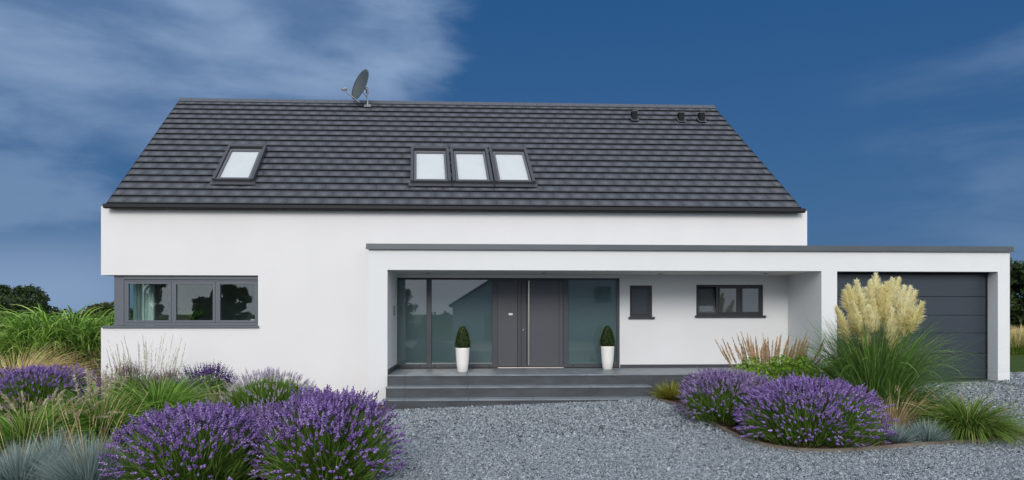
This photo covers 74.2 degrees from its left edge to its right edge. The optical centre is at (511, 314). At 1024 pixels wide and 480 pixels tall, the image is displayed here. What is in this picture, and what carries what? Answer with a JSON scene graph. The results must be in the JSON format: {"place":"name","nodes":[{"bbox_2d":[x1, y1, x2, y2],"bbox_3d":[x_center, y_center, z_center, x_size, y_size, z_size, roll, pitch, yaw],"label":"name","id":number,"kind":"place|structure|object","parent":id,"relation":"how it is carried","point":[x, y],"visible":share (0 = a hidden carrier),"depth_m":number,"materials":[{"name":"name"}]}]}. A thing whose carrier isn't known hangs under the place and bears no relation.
{"place":"outdoors","nodes":[
{"label":"outdoors","id":0,"kind":"place"},
{"bbox_2d":[0,341,100,389],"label":"feather grass","id":1,"kind":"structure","parent":0,"point":[46,363],"depth_m":16.82,"materials":[{"name":"beige plant"}]},
{"bbox_2d":[0,388,121,455],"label":"fountain grass","id":2,"kind":"object","parent":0,"point":[6,428],"depth_m":10.41,"materials":[{"name":"plant"}]},
{"bbox_2d":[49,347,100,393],"bbox_3d":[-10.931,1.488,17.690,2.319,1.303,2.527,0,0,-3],"label":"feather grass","id":3,"kind":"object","parent":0,"point":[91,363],"depth_m":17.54,"materials":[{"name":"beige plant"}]},
{"bbox_2d":[15,379,179,447],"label":"green grass","id":4,"kind":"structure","parent":0,"point":[134,409],"depth_m":11.09,"materials":[{"name":"green plant"}]},
{"bbox_2d":[77,363,226,436],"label":"green grass","id":5,"kind":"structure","parent":0,"point":[174,397],"depth_m":12.35,"materials":[{"name":"green plant"}]},
{"bbox_2d":[0,0,1023,314],"label":"sky","id":6,"kind":"structure","parent":0,"point":[891,122],"materials":[{"name":"blue"}]},
{"bbox_2d":[369,372,1023,479],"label":"driveway","id":7,"kind":"structure","parent":0,"point":[1017,386],"depth_m":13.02,"materials":[{"name":"grey gravel"}]},
{"bbox_2d":[1010,356,1023,372],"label":"lawn","id":8,"kind":"structure","parent":0,"point":[1016,363],"depth_m":22.09,"materials":[{"name":"green plant"}]},
{"bbox_3d":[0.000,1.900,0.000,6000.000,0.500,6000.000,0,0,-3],"label":"ground","id":9,"kind":"structure","parent":0,"visible":0},
{"bbox_2d":[0,295,46,322],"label":"broadleaf tree","id":10,"kind":"object","parent":9,"relation":"on","point":[5,301],"visible":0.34,"depth_m":53.16,"materials":[{"name":"green plant"}]},
{"bbox_2d":[0,283,62,316],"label":"broadleaf tree","id":11,"kind":"object","parent":9,"relation":"on","point":[27,293],"visible":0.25,"depth_m":59.18,"materials":[{"name":"green plant"}]},
{"bbox_2d":[0,312,84,377],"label":"miscanthus","id":12,"kind":"object","parent":9,"relation":"on","point":[1,350],"visible":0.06,"depth_m":18.11,"materials":[{"name":"green plant"}]},
{"bbox_2d":[29,307,132,385],"bbox_3d":[-11.960,0.965,19.595,3.813,2.349,4.044,0,0,-3],"label":"miscanthus","id":13,"kind":"object","parent":9,"relation":"on","point":[87,342],"visible":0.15,"depth_m":18.56,"materials":[{"name":"green plant"}]},
{"bbox_2d":[48,308,132,319],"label":"distant woods","id":14,"kind":"object","parent":9,"relation":"on","point":[131,313],"depth_m":87.30,"materials":[{"name":"green plant"}]},
{"bbox_2d":[77,301,113,318],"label":"broadleaf tree","id":15,"kind":"object","parent":9,"relation":"on","point":[104,305],"visible":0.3,"depth_m":63.24,"materials":[{"name":"green plant"}]},
{"bbox_2d":[0,398,381,479],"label":"garden bed","id":16,"kind":"object","parent":9,"relation":"on","point":[257,478],"depth_m":11.06,"materials":[{"name":"soil"}]},
{"bbox_2d":[0,397,67,479],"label":"blue fescue","id":17,"kind":"object","parent":16,"relation":"on","point":[15,467],"visible":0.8,"depth_m":8.44,"materials":[{"name":"plant"}]},
{"bbox_2d":[0,363,101,414],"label":"lavender bush","id":18,"kind":"object","parent":16,"relation":"on","point":[33,382],"visible":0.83,"depth_m":14.71,"materials":[{"name":"purple plant"}]},
{"bbox_2d":[5,390,105,466],"bbox_3d":[-6.447,1.621,9.515,1.419,1.042,1.451,0,0,-3],"label":"blue fescue","id":19,"kind":"object","parent":16,"relation":"on","point":[58,442],"visible":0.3,"depth_m":9.48,"materials":[{"name":"plant"}]},
{"bbox_2d":[0,301,131,372],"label":"miscanthus","id":20,"kind":"object","parent":16,"relation":"on","point":[42,337],"visible":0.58,"depth_m":17.82,"materials":[{"name":"green plant"}]},
{"bbox_2d":[17,389,147,479],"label":"blue fescue","id":21,"kind":"object","parent":16,"relation":"on","point":[82,465],"visible":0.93,"depth_m":8.29,"materials":[{"name":"plant"}]},
{"bbox_2d":[72,361,127,443],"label":"oat grass","id":22,"kind":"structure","parent":16,"relation":"on","point":[88,373],"depth_m":11.16,"materials":[{"name":"plant"}]},
{"bbox_2d":[96,361,162,403],"bbox_3d":[-8.465,1.552,15.079,1.500,1.178,1.498,0,0,-3],"label":"heather bush","id":23,"kind":"object","parent":16,"relation":"on","point":[134,376],"visible":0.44,"depth_m":15.02,"materials":[{"name":"purple plant"}]},
{"bbox_2d":[93,335,185,394],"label":"ornamental grass","id":24,"kind":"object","parent":16,"relation":"on","point":[145,357],"depth_m":15.06,"materials":[{"name":"beige plant"}]},
{"bbox_2d":[142,366,184,398],"bbox_3d":[-7.624,1.628,15.147,1.130,1.028,1.166,0,0,36],"label":"heather bush","id":25,"kind":"object","parent":16,"relation":"on","point":[158,376],"visible":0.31,"depth_m":15.04,"materials":[{"name":"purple plant"}]},
{"bbox_2d":[96,398,276,479],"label":"lavender bush","id":26,"kind":"object","parent":16,"relation":"on","point":[170,445],"visible":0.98,"depth_m":8.21,"materials":[{"name":"purple plant"}]},
{"bbox_2d":[168,361,240,403],"bbox_3d":[-6.759,1.563,14.889,1.485,1.156,1.508,0,0,-26],"label":"lavender bush","id":27,"kind":"object","parent":16,"relation":"on","point":[206,371],"visible":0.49,"depth_m":14.77,"materials":[{"name":"purple plant"}]},
{"bbox_2d":[193,379,240,409],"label":"tan grass","id":28,"kind":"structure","parent":16,"relation":"on","point":[216,397],"depth_m":13.03,"materials":[{"name":"plant"}]},
{"bbox_2d":[228,398,296,472],"bbox_3d":[-3.433,1.677,9.494,1.724,0.931,1.774,0,0,-3],"label":"lavender bush","id":29,"kind":"object","parent":16,"relation":"on","point":[258,409],"visible":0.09,"depth_m":9.40,"materials":[{"name":"purple plant"}]},
{"bbox_2d":[216,366,318,418],"bbox_3d":[-4.633,1.568,13.182,2.119,1.149,2.201,0,0,-3],"label":"catmint bush","id":30,"kind":"object","parent":16,"relation":"on","point":[270,388],"visible":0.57,"depth_m":12.73,"materials":[{"name":"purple plant"}]},
{"bbox_2d":[246,383,412,479],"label":"lavender bush","id":31,"kind":"object","parent":16,"relation":"on","point":[325,434],"visible":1,"depth_m":8.29,"materials":[{"name":"purple plant"}]},
{"bbox_2d":[101,98,1013,409],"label":"house","id":32,"kind":"structure","parent":9,"relation":"on","point":[385,250],"depth_m":16.85,"materials":[{"name":"white paint"}]},
{"bbox_2d":[133,284,153,319],"bbox_3d":[-9.251,0.157,17.010,0.502,2.385,0.059,0,0,-3],"label":"curtain","id":33,"kind":"object","parent":32,"relation":"hanging from","point":[137,301],"depth_m":17.01,"materials":[{"name":"white fabric"}]},
{"bbox_2d":[102,275,258,327],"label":"window","id":34,"kind":"structure","parent":32,"relation":"in","point":[122,283],"depth_m":16.36,"materials":[{"name":"grey metal"}]},
{"bbox_2d":[177,301,211,319],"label":"house plant","id":35,"kind":"object","parent":32,"relation":"on","point":[192,315],"visible":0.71,"depth_m":17.75,"materials":[{"name":"green plant"}]},
{"bbox_2d":[341,69,370,106],"bbox_3d":[-4.750,-6.948,20.736,0.816,1.141,0.764,0,0,-3],"label":"satellite dish","id":36,"kind":"object","parent":32,"relation":"attached to","point":[360,84],"visible":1,"depth_m":20.87,"materials":[{"name":"grey metal"}]},
{"bbox_2d":[456,348,469,371],"bbox_3d":[-1.212,1.121,16.608,0.344,0.597,0.344,0,0,-3],"label":"planter","id":37,"kind":"object","parent":32,"relation":"on","point":[462,358],"visible":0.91,"depth_m":16.48,"materials":[{"name":"ceramic"}]},
{"bbox_2d":[454,326,470,347],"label":"topiary","id":38,"kind":"object","parent":37,"relation":"on","point":[462,340],"visible":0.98,"depth_m":16.50,"materials":[{"name":"green plant"}]},
{"bbox_2d":[523,280,562,365],"bbox_3d":[0.813,0.239,17.871,1.068,2.278,0.164,0,0,-3],"label":"front door","id":39,"kind":"structure","parent":32,"relation":"in","point":[544,297],"depth_m":17.87,"materials":[{"name":"black metal"}]},
{"bbox_2d":[601,346,613,369],"bbox_3d":[2.457,1.121,17.423,0.344,0.597,0.344,0,0,-3],"label":"planter","id":40,"kind":"object","parent":32,"relation":"on","point":[607,355],"visible":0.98,"depth_m":17.30,"materials":[{"name":"ceramic"}]},
{"bbox_2d":[600,325,614,345],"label":"topiary","id":41,"kind":"object","parent":40,"relation":"in","point":[607,338],"visible":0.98,"depth_m":17.32,"materials":[{"name":"green plant"}]},
{"bbox_2d":[628,285,654,318],"bbox_3d":[3.431,-0.317,18.006,0.699,0.888,0.195,0,0,-3],"label":"window","id":42,"kind":"structure","parent":32,"relation":"in","point":[640,296],"depth_m":18.02,"materials":[{"name":"grey glass"}]},
{"bbox_2d":[695,285,765,317],"bbox_3d":[5.819,-0.347,18.162,1.917,0.875,0.297,0,0,-3],"label":"window","id":43,"kind":"structure","parent":32,"relation":"in","point":[738,299],"depth_m":18.13,"materials":[{"name":"grey glass"}]},
{"bbox_2d":[837,272,988,378],"bbox_3d":[9.845,0.247,16.774,4.012,2.747,0.170,0,0,-3],"label":"garage door","id":44,"kind":"structure","parent":32,"relation":"in","point":[962,297],"depth_m":16.83,"materials":[{"name":"black metal"}]},
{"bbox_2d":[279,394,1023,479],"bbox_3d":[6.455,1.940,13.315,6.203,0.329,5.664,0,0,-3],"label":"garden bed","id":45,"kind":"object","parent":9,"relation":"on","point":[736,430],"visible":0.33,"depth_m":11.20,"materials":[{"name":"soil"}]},
{"bbox_2d":[646,379,681,399],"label":"golden grass","id":46,"kind":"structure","parent":45,"relation":"on","point":[671,392],"depth_m":15.14,"materials":[{"name":"plant"}]},
{"bbox_2d":[674,366,771,424],"bbox_3d":[4.117,1.490,12.817,2.043,1.024,2.120,0,0,-3],"label":"lavender bush","id":47,"kind":"object","parent":45,"relation":"on","point":[714,394],"visible":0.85,"depth_m":12.44,"materials":[{"name":"purple plant"}]},
{"bbox_2d":[714,331,824,377],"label":"reed grass","id":48,"kind":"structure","parent":45,"relation":"on","point":[750,350],"depth_m":14.66,"materials":[{"name":"plant"}]},
{"bbox_2d":[731,354,841,385],"bbox_3d":[5.769,1.350,14.052,2.269,1.116,1.154,0,0,-3],"label":"leafy perennial","id":49,"kind":"object","parent":45,"relation":"on","point":[760,367],"visible":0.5,"depth_m":13.82,"materials":[{"name":"green plant"}]},
{"bbox_2d":[730,371,899,448],"bbox_3d":[4.868,1.510,11.324,2.533,1.142,2.510,0,0,-3],"label":"lavender bush","id":50,"kind":"object","parent":45,"relation":"on","point":[807,409],"visible":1,"depth_m":10.64,"materials":[{"name":"purple plant"}]},
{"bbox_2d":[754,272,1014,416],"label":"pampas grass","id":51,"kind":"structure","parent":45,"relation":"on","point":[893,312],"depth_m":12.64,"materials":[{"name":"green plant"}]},
{"bbox_2d":[877,421,921,443],"bbox_3d":[6.263,1.883,11.084,0.901,0.402,0.871,0,0,-3],"label":"blue fescue","id":52,"kind":"object","parent":45,"relation":"on","point":[901,436],"visible":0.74,"depth_m":10.94,"materials":[{"name":"plant"}]},
{"bbox_2d":[872,383,942,428],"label":"dry grass","id":53,"kind":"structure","parent":45,"relation":"on","point":[893,412],"depth_m":11.81,"materials":[{"name":"plant"}]},
{"bbox_2d":[878,383,973,419],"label":"green grass","id":54,"kind":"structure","parent":45,"relation":"on","point":[919,402],"depth_m":12.38,"materials":[{"name":"green plant"}]},
{"bbox_2d":[903,417,955,444],"bbox_3d":[6.794,1.860,11.094,0.962,0.438,0.967,0,0,-3],"label":"blue fescue","id":55,"kind":"object","parent":45,"relation":"on","point":[927,434],"visible":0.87,"depth_m":11.00,"materials":[{"name":"plant"}]},
{"bbox_2d":[902,382,1023,446],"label":"green grass","id":56,"kind":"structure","parent":45,"relation":"on","point":[963,420],"depth_m":11.12,"materials":[{"name":"plant"}]},
{"bbox_2d":[658,399,1023,451],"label":"edging kerb","id":57,"kind":"structure","parent":9,"relation":"on","point":[749,440],"depth_m":10.75,"materials":[{"name":"stone"}]},
{"bbox_2d":[1010,257,1023,331],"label":"broadleaf tree","id":58,"kind":"object","parent":9,"relation":"on","point":[1017,286],"visible":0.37,"depth_m":36.86,"materials":[{"name":"green plant"}]},
{"bbox_2d":[1010,325,1023,354],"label":"tan grass","id":59,"kind":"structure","parent":9,"relation":"on","point":[1016,343],"depth_m":27.23,"materials":[{"name":"beige plant"}]}
]}

